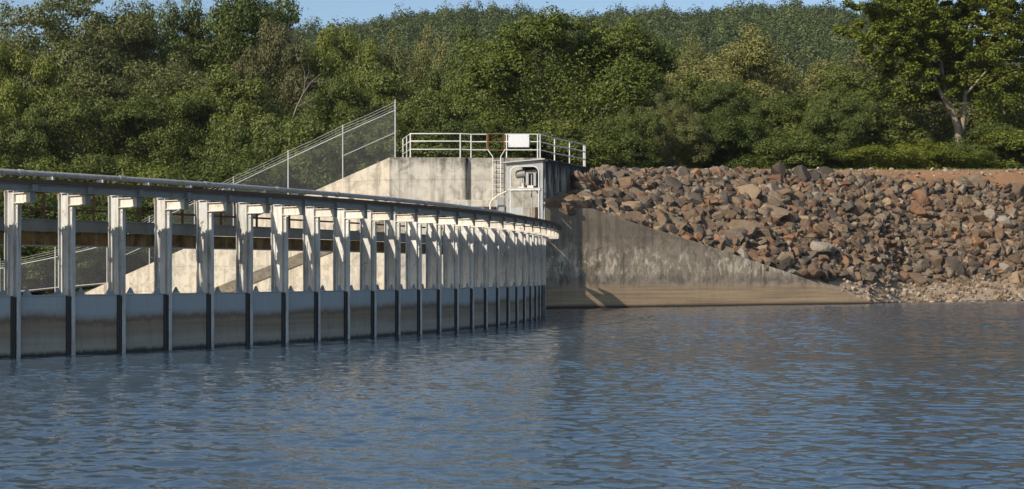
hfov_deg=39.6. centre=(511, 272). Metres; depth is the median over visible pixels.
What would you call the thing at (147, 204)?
bush
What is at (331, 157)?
bush
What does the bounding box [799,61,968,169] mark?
tree
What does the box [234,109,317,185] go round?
bush
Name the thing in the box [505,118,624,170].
bush
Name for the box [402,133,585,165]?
guard railing
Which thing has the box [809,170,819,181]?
boulder
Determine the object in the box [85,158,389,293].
training wall
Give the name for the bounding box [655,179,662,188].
boulder
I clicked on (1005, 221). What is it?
boulder
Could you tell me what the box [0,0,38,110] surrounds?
tree
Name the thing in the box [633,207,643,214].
boulder
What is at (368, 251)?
spillway column
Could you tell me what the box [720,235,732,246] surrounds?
boulder
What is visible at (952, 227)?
boulder
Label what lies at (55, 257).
chain link fence
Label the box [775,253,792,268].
boulder
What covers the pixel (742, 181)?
boulder
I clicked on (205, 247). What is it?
spillway column
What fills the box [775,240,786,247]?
boulder
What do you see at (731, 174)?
boulder
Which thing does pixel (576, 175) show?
boulder
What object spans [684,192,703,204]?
boulder
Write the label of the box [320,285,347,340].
spillway gate
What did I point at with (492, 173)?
ladder
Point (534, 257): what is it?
spillway column
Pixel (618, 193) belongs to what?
boulder
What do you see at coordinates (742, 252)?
boulder
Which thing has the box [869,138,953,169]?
bush
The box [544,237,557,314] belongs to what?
spillway column
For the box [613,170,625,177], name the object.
boulder
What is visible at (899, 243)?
boulder
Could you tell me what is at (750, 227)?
boulder
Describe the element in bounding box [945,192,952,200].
boulder
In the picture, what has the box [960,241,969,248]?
boulder
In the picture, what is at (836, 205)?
boulder
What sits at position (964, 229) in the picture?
boulder
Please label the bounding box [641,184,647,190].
boulder
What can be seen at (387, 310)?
spillway gate
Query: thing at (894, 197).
boulder
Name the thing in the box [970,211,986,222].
boulder
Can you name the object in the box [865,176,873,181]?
boulder
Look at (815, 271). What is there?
boulder
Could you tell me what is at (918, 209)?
boulder
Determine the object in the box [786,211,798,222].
boulder
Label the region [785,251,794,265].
boulder
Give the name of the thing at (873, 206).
boulder
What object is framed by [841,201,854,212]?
boulder
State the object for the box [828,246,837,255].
boulder
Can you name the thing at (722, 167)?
boulder
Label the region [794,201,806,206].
boulder
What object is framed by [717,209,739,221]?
boulder
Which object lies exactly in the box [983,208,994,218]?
boulder
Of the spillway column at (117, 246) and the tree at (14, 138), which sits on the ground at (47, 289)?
the tree at (14, 138)
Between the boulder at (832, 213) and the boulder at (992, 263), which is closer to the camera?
the boulder at (832, 213)
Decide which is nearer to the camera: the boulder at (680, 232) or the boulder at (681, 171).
the boulder at (680, 232)
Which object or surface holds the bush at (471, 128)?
on the ground at (47, 289)
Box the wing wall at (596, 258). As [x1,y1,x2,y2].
[530,207,875,308]
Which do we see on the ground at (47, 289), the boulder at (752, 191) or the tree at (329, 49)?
the tree at (329, 49)
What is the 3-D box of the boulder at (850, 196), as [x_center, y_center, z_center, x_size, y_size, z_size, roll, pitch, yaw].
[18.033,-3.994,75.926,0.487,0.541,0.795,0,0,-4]
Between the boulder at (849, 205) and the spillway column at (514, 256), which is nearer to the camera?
the spillway column at (514, 256)
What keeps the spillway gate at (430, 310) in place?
attached to the spillway column at (433, 253)
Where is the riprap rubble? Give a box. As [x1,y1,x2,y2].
[563,165,1023,285]
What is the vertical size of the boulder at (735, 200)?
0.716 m
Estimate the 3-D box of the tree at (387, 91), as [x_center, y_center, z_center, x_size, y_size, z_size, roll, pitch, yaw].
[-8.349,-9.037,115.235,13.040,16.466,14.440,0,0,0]
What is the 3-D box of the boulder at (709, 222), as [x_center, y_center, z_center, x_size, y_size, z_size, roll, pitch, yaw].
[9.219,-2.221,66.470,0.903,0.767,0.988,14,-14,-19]
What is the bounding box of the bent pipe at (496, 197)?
[489,190,506,208]
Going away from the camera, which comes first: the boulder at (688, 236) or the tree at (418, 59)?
the boulder at (688, 236)
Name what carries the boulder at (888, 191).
on the embankment
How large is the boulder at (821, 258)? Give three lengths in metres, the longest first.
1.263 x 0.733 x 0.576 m
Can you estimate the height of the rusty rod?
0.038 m
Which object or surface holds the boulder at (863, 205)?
on the embankment
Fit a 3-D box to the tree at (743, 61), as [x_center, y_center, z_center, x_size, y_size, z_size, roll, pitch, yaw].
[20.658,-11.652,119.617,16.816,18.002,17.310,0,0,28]
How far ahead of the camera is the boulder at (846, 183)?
76.60 m
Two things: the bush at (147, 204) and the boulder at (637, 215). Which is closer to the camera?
the boulder at (637, 215)
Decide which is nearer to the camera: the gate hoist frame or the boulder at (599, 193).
the gate hoist frame
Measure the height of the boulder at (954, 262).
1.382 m
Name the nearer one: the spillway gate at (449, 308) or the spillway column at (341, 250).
the spillway column at (341, 250)
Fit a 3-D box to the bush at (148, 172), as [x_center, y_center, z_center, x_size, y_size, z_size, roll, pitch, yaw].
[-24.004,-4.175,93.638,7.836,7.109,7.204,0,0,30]
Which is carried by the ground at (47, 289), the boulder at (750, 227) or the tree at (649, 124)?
the tree at (649, 124)
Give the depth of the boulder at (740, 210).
68.73 m
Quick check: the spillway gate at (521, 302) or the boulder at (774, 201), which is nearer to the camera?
the spillway gate at (521, 302)
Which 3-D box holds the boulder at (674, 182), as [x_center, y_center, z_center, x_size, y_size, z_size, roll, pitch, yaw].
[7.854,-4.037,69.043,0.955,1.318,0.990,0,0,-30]
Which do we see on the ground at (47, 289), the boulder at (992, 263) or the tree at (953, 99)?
the tree at (953, 99)
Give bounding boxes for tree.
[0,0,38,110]
[0,0,171,169]
[0,40,77,157]
[0,102,57,178]
[13,82,138,198]
[48,50,233,181]
[80,15,183,101]
[104,87,238,185]
[123,0,241,161]
[134,59,303,166]
[145,0,354,162]
[216,63,307,213]
[228,17,340,131]
[288,71,376,150]
[290,63,332,128]
[298,23,397,123]
[326,23,415,117]
[338,60,474,136]
[345,25,440,124]
[397,19,452,99]
[410,21,500,128]
[416,70,542,138]
[449,2,683,157]
[486,36,600,130]
[599,71,673,163]
[604,105,667,167]
[611,33,732,163]
[634,90,717,169]
[645,72,760,165]
[662,21,854,155]
[666,44,774,89]
[675,99,827,167]
[681,79,775,168]
[716,90,878,168]
[774,43,904,122]
[796,83,880,167]
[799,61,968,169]
[802,20,983,161]
[832,0,1023,143]
[896,57,1010,166]
[956,39,1023,163]
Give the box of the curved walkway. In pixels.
[0,177,561,233]
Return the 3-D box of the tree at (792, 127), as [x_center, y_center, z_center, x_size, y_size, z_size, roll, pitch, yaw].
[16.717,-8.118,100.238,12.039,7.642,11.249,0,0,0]
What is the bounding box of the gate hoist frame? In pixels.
[503,158,547,227]
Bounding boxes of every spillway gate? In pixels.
[0,288,16,357]
[21,288,71,357]
[75,287,121,354]
[126,287,168,351]
[172,287,210,349]
[214,286,249,345]
[253,286,285,344]
[288,285,317,341]
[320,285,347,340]
[350,285,373,337]
[377,284,398,336]
[401,284,419,334]
[422,284,439,332]
[442,283,456,330]
[459,283,472,329]
[474,283,485,327]
[488,283,497,325]
[499,282,507,324]
[510,282,516,322]
[518,282,524,321]
[526,282,530,320]
[532,281,535,319]
[537,281,539,318]
[541,284,542,316]
[543,284,543,315]
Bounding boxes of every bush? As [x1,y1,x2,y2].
[0,155,86,216]
[0,190,57,217]
[0,194,96,231]
[0,230,81,293]
[22,232,136,291]
[41,148,130,218]
[75,204,153,278]
[86,156,193,213]
[86,197,193,258]
[127,248,178,255]
[143,202,253,251]
[150,158,251,225]
[185,121,257,224]
[211,143,319,223]
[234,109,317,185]
[234,113,368,194]
[293,112,400,189]
[354,101,462,172]
[411,116,510,157]
[456,123,561,160]
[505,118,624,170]
[570,116,661,168]
[728,129,851,169]
[836,143,924,169]
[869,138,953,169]
[915,146,1000,169]
[950,120,1023,169]
[973,125,1023,168]
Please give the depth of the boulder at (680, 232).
63.38 m
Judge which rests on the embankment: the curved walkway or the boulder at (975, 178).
the boulder at (975, 178)
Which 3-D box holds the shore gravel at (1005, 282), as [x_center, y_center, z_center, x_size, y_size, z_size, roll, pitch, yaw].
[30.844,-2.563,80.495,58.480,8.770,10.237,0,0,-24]
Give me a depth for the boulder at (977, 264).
76.64 m
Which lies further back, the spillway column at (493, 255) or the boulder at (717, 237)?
the boulder at (717, 237)
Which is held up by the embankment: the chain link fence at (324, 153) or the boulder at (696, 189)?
the boulder at (696, 189)
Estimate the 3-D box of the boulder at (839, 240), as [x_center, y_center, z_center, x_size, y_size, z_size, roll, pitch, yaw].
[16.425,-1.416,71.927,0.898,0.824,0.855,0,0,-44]
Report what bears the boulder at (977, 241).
on the embankment
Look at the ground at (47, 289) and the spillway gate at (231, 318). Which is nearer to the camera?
the spillway gate at (231, 318)
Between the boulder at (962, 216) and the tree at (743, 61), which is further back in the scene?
the tree at (743, 61)
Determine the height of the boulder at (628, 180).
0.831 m
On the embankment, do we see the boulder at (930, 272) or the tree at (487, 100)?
the boulder at (930, 272)
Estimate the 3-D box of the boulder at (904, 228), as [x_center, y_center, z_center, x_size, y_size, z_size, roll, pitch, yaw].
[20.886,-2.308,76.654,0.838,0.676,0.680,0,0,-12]
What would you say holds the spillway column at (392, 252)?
attached to the curved walkway
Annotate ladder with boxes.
[488,150,504,198]
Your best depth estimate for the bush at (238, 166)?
88.30 m
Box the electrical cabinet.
[497,196,504,211]
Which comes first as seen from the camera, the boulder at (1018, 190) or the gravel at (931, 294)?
the gravel at (931, 294)
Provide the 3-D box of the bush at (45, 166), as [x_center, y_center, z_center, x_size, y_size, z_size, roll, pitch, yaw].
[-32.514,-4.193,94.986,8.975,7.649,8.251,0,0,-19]
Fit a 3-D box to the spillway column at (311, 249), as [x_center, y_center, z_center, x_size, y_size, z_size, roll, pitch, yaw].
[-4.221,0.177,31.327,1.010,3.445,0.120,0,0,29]
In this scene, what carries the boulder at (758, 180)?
on the embankment
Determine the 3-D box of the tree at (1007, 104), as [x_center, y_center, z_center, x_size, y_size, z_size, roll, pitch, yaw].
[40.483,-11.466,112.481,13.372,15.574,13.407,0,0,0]
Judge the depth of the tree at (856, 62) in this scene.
122.15 m
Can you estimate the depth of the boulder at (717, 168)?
72.79 m
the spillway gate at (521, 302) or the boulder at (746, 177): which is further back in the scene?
the boulder at (746, 177)
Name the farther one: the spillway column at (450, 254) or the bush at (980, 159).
the bush at (980, 159)
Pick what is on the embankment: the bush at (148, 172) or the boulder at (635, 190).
the boulder at (635, 190)
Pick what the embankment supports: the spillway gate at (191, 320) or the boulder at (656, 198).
the boulder at (656, 198)
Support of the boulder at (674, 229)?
on the embankment
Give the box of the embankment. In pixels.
[678,169,1023,302]
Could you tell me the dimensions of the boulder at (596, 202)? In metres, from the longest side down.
1.351 x 0.927 x 0.782 m
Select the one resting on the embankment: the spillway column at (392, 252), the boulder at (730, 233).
the boulder at (730, 233)
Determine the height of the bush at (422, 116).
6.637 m
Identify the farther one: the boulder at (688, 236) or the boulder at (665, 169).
the boulder at (665, 169)
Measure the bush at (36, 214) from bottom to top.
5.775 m
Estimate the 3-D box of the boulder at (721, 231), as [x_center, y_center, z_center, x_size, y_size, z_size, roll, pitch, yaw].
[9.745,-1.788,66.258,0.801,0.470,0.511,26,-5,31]
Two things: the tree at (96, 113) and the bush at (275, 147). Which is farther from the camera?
the tree at (96, 113)
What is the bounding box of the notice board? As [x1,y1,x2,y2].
[508,134,528,146]
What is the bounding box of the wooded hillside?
[45,0,992,133]
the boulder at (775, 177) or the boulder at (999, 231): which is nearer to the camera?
the boulder at (775, 177)
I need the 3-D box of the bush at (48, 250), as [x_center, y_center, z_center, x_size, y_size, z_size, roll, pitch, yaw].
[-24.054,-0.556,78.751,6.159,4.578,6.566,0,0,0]
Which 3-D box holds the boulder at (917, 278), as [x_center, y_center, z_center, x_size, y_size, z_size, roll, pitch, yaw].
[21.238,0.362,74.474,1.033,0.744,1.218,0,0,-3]
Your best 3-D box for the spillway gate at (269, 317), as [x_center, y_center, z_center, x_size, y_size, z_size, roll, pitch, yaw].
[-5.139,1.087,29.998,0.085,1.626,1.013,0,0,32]
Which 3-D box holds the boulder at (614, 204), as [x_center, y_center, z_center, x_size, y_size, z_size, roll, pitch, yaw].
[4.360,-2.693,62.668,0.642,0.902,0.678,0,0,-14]
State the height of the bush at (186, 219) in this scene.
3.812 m
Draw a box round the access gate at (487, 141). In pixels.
[486,133,504,150]
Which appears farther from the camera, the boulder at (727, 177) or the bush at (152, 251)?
the bush at (152, 251)
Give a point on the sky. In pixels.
(326, 10)
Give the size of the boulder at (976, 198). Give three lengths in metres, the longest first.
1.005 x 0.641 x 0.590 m
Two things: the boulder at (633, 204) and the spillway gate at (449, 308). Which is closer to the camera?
the spillway gate at (449, 308)
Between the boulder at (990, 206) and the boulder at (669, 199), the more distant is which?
the boulder at (990, 206)
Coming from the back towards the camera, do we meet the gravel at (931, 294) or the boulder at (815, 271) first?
the gravel at (931, 294)
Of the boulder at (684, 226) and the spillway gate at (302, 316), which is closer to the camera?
the spillway gate at (302, 316)
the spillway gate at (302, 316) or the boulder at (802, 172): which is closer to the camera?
the spillway gate at (302, 316)
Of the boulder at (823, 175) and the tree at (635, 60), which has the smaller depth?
the boulder at (823, 175)
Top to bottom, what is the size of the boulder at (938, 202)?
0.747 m
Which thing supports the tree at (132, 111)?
on the ground at (47, 289)
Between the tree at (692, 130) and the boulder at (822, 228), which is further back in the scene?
the tree at (692, 130)
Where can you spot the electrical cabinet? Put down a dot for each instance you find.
(500, 203)
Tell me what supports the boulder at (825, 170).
on the embankment
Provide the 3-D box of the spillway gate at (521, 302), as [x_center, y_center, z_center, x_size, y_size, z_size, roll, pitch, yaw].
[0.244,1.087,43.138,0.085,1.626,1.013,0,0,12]
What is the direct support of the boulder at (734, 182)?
on the embankment
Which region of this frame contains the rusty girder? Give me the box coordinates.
[0,231,442,254]
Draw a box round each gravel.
[649,167,1023,302]
[878,273,1023,301]
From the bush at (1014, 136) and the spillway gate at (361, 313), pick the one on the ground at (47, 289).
the bush at (1014, 136)
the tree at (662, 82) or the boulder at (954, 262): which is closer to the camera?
the boulder at (954, 262)
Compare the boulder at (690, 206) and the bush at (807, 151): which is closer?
the boulder at (690, 206)
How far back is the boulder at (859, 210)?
74.84 m
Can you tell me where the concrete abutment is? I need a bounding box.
[390,157,587,288]
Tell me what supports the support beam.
on the rusty girder
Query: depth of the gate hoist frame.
58.57 m
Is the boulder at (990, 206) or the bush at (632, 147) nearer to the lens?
the boulder at (990, 206)
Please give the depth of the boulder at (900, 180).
79.20 m
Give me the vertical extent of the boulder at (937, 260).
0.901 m
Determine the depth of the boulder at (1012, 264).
77.76 m
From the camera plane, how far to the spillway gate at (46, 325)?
25.57 m
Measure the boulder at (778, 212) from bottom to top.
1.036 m
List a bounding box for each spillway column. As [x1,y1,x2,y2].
[4,184,37,357]
[57,187,92,354]
[107,190,143,352]
[153,193,190,349]
[195,195,232,347]
[235,198,271,344]
[270,200,307,342]
[303,202,339,340]
[333,204,369,338]
[360,206,395,336]
[384,208,419,334]
[405,210,440,333]
[426,212,460,331]
[443,214,477,329]
[459,215,492,327]
[473,217,505,326]
[488,218,517,324]
[496,220,527,323]
[507,221,535,322]
[515,222,542,321]
[523,224,548,319]
[529,225,553,318]
[537,226,556,318]
[541,227,558,285]
[541,228,560,315]
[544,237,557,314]
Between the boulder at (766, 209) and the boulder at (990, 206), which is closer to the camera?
the boulder at (766, 209)
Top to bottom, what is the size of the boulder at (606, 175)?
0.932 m
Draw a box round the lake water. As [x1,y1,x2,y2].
[0,301,1023,488]
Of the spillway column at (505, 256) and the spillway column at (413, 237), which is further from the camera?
the spillway column at (505, 256)
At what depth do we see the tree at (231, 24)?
129.14 m
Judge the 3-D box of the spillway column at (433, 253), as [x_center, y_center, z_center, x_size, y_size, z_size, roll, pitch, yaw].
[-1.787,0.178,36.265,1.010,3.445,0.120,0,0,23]
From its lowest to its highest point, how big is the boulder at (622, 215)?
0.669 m
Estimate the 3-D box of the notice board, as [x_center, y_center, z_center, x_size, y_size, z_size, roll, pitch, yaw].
[0.290,-5.643,60.836,0.893,0.543,0.028,0,0,0]
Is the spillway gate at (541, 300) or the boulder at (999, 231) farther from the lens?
the boulder at (999, 231)
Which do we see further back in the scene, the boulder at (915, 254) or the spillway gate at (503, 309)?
the boulder at (915, 254)
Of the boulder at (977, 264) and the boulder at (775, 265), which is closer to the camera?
the boulder at (775, 265)
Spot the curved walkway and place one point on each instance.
(80, 188)
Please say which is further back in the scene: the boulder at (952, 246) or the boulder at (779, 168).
the boulder at (952, 246)
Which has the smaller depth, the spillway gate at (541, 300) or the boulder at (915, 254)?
the spillway gate at (541, 300)
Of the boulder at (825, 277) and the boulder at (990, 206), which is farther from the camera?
the boulder at (990, 206)
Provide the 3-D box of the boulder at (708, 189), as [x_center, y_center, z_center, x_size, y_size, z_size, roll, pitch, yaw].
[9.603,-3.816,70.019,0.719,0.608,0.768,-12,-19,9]
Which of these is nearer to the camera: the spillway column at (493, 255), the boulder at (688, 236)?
the spillway column at (493, 255)
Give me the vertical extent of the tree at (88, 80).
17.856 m
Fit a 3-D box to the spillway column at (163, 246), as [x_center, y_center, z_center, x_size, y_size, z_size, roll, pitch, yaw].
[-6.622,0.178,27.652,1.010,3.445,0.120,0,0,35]
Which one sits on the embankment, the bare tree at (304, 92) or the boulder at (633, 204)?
the boulder at (633, 204)
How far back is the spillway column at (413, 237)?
35.31 m
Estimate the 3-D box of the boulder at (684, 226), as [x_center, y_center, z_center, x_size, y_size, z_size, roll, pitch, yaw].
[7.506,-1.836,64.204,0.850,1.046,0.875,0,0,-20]
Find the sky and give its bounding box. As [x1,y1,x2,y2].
[0,0,1021,59]
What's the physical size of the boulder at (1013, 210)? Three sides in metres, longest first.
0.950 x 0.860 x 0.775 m
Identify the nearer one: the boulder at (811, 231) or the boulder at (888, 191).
the boulder at (811, 231)
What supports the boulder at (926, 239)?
on the embankment
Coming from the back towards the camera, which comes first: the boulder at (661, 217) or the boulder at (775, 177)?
the boulder at (775, 177)
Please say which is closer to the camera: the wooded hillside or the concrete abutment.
the concrete abutment
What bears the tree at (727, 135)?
on the ground at (47, 289)
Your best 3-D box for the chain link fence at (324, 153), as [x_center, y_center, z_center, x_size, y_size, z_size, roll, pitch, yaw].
[-12.589,-3.373,65.955,18.630,8.047,0.075,0,0,35]
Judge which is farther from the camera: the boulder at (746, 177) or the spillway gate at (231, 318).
the boulder at (746, 177)
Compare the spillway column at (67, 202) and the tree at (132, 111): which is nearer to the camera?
the spillway column at (67, 202)
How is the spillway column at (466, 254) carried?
attached to the curved walkway
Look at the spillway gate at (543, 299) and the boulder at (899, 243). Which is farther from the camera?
the boulder at (899, 243)
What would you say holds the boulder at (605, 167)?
on the embankment
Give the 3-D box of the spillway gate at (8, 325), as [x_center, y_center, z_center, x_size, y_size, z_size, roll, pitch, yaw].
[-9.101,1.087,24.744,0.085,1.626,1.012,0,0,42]
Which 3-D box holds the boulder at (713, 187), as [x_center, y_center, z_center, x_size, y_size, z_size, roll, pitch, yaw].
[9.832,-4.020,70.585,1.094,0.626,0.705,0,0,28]
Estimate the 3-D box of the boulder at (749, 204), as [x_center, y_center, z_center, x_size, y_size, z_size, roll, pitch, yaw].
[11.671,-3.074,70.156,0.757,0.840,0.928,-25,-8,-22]
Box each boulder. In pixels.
[545,196,575,215]
[556,192,567,197]
[571,170,598,190]
[582,192,602,206]
[593,191,602,195]
[597,170,612,174]
[597,189,609,197]
[600,164,610,169]
[600,172,613,179]
[600,179,612,185]
[602,187,621,197]
[607,201,618,209]
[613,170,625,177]
[616,212,631,220]
[617,176,634,186]
[622,201,642,208]
[625,211,643,221]
[629,187,644,193]
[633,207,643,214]
[637,196,651,207]
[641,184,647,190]
[647,193,661,203]
[654,210,669,222]
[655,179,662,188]
[659,166,669,175]
[661,195,674,204]
[662,223,677,233]
[664,176,681,188]
[673,221,687,231]
[675,166,688,175]
[677,229,686,237]
[682,185,690,191]
[682,208,705,223]
[683,233,693,240]
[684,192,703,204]
[684,202,694,209]
[691,224,703,233]
[692,186,701,192]
[701,168,710,175]
[702,237,711,246]
[703,230,713,235]
[704,187,713,192]
[705,215,718,230]
[707,166,721,175]
[709,185,721,192]
[711,211,723,218]
[713,234,722,240]
[716,189,728,204]
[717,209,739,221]
[718,229,727,236]
[719,165,727,171]
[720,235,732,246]
[722,175,731,180]
[722,246,734,253]
[724,229,743,241]
[725,171,734,178]
[728,196,741,204]
[728,219,756,238]
[731,179,737,185]
[731,207,743,215]
[735,184,760,198]
[737,247,749,259]
[738,178,750,184]
[740,174,748,180]
[745,200,754,208]
[749,177,762,184]
[754,258,763,263]
[756,229,771,237]
[758,256,770,265]
[760,203,788,218]
[760,206,772,218]
[760,250,769,256]
[761,195,783,207]
[764,182,777,190]
[765,174,781,181]
[770,262,779,269]
[771,162,785,176]
[773,229,782,234]
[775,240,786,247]
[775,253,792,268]
[777,188,793,196]
[781,228,789,234]
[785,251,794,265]
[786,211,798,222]
[790,208,799,212]
[792,165,810,181]
[793,250,799,256]
[793,266,808,278]
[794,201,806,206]
[799,241,810,250]
[806,228,820,235]
[807,264,823,278]
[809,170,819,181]
[809,241,832,253]
[810,207,818,216]
[816,166,835,177]
[816,224,827,234]
[817,255,829,261]
[820,172,828,178]
[821,269,829,282]
[826,209,837,217]
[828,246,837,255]
[829,183,839,190]
[831,202,841,210]
[832,237,845,248]
[837,255,849,267]
[841,180,850,185]
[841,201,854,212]
[843,222,854,231]
[847,193,853,199]
[850,239,861,248]
[852,204,864,216]
[853,227,863,238]
[854,200,868,211]
[859,265,867,276]
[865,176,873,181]
[867,203,875,212]
[869,238,877,244]
[869,264,879,272]
[884,188,892,193]
[889,193,899,202]
[890,212,900,224]
[891,207,902,216]
[892,240,901,250]
[894,176,903,185]
[899,224,907,232]
[909,200,926,215]
[909,273,927,283]
[910,250,917,256]
[912,189,929,205]
[919,236,930,243]
[925,270,932,275]
[928,254,942,266]
[933,198,945,210]
[936,177,945,185]
[943,221,961,231]
[944,256,966,276]
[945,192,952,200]
[945,242,955,249]
[945,267,953,278]
[950,211,966,219]
[956,195,970,206]
[957,247,967,257]
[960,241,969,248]
[961,226,968,232]
[967,175,986,190]
[967,261,984,268]
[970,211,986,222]
[971,197,986,202]
[972,235,982,246]
[973,228,990,238]
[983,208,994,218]
[984,228,992,236]
[986,204,995,209]
[988,260,996,267]
[993,226,1004,240]
[996,215,1013,228]
[997,263,1012,274]
[1002,261,1014,270]
[1005,207,1017,218]
[1008,271,1020,283]
[1010,182,1023,199]
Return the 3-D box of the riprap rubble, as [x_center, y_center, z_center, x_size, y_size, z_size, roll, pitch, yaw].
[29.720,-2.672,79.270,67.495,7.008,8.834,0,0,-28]
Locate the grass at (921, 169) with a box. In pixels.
[699,167,1023,169]
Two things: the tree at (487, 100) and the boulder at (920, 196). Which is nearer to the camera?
the boulder at (920, 196)
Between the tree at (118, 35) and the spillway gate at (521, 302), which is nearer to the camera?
the spillway gate at (521, 302)
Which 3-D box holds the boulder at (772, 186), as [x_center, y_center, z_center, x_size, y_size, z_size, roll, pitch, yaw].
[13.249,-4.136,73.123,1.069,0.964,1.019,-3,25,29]
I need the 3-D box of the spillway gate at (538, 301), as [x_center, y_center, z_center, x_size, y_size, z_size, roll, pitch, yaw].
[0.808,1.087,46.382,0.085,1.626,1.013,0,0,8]
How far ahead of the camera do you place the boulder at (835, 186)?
75.79 m
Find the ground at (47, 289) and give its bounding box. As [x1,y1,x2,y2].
[1,25,1022,295]
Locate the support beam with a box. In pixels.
[0,218,442,243]
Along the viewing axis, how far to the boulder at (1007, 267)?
77.32 m
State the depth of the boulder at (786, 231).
69.33 m
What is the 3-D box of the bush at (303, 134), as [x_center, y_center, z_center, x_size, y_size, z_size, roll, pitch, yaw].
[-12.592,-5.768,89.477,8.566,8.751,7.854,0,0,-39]
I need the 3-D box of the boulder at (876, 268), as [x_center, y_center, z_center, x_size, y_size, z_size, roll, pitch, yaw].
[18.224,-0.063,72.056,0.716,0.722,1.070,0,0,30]
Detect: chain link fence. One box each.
[0,247,107,295]
[126,99,395,271]
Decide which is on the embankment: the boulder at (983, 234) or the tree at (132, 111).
the boulder at (983, 234)
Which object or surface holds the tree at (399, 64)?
on the ground at (47, 289)
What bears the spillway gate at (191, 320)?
attached to the spillway column at (205, 247)
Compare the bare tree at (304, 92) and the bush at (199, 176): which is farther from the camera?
the bare tree at (304, 92)
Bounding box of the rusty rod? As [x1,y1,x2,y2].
[0,206,442,229]
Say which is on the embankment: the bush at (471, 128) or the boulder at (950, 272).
the boulder at (950, 272)
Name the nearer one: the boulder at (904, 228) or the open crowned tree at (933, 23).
the boulder at (904, 228)
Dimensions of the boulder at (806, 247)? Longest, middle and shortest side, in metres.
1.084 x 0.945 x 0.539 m
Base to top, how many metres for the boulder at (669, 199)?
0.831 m
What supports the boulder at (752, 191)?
on the embankment
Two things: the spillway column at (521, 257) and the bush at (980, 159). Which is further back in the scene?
the bush at (980, 159)
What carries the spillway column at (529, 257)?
attached to the curved walkway
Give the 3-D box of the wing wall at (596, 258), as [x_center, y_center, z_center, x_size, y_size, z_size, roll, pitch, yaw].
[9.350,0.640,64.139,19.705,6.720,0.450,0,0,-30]
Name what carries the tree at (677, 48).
on the ground at (47, 289)
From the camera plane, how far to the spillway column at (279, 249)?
30.45 m
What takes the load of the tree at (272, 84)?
on the ground at (47, 289)
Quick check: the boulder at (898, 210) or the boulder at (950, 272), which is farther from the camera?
the boulder at (898, 210)
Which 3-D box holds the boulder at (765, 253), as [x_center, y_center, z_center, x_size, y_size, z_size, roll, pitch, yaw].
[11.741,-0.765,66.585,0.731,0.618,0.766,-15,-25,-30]
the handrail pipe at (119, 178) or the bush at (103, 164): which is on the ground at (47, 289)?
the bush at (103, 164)
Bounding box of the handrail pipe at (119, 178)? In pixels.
[0,169,527,224]
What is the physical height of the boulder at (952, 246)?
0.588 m
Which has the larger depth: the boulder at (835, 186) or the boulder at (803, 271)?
the boulder at (835, 186)
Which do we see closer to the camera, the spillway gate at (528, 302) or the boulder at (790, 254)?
the spillway gate at (528, 302)
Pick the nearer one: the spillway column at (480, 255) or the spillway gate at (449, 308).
the spillway gate at (449, 308)
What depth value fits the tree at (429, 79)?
127.99 m
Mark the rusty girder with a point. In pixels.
(35, 238)
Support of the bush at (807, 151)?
on the ground at (47, 289)
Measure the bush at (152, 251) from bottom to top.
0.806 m
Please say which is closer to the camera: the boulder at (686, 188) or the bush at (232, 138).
the boulder at (686, 188)
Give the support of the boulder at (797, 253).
on the embankment
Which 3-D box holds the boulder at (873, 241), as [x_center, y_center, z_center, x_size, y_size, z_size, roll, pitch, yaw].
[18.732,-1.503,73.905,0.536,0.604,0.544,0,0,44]
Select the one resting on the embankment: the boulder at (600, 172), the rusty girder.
the boulder at (600, 172)
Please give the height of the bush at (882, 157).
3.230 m
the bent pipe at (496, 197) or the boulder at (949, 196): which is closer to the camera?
the bent pipe at (496, 197)
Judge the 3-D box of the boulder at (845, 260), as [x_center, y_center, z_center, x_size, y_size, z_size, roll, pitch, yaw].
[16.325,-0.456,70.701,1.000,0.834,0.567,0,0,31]
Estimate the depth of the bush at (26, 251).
77.98 m
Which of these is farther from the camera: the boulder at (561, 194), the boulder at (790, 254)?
the boulder at (790, 254)
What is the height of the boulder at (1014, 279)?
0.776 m
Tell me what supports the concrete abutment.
on the spillway floor
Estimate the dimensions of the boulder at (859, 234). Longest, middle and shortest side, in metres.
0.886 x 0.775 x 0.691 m
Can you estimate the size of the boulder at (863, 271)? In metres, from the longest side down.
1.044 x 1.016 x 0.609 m
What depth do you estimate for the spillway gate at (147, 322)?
27.30 m
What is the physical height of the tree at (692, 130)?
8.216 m
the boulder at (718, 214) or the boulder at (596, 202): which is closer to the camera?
the boulder at (596, 202)
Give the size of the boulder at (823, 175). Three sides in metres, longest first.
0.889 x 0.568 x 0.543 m
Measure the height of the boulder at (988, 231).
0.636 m
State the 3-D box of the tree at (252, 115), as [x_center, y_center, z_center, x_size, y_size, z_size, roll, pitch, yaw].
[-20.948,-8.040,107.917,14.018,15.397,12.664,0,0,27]
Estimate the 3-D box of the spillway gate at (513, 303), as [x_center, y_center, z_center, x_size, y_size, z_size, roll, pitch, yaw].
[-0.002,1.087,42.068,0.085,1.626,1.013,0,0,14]
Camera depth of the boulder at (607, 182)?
66.01 m
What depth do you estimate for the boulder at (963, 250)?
77.03 m
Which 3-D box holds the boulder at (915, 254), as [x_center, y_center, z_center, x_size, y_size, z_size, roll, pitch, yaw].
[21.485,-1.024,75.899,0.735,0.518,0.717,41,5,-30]
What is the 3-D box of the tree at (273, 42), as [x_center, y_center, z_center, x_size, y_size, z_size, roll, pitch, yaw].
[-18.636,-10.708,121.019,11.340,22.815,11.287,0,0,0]
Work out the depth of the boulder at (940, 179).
80.57 m
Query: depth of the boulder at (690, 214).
65.73 m
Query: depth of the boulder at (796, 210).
72.08 m
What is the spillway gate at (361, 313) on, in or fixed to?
attached to the spillway column at (368, 251)
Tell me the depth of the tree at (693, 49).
128.34 m
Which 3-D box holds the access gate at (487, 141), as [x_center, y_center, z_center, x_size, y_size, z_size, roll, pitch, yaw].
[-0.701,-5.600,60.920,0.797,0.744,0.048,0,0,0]

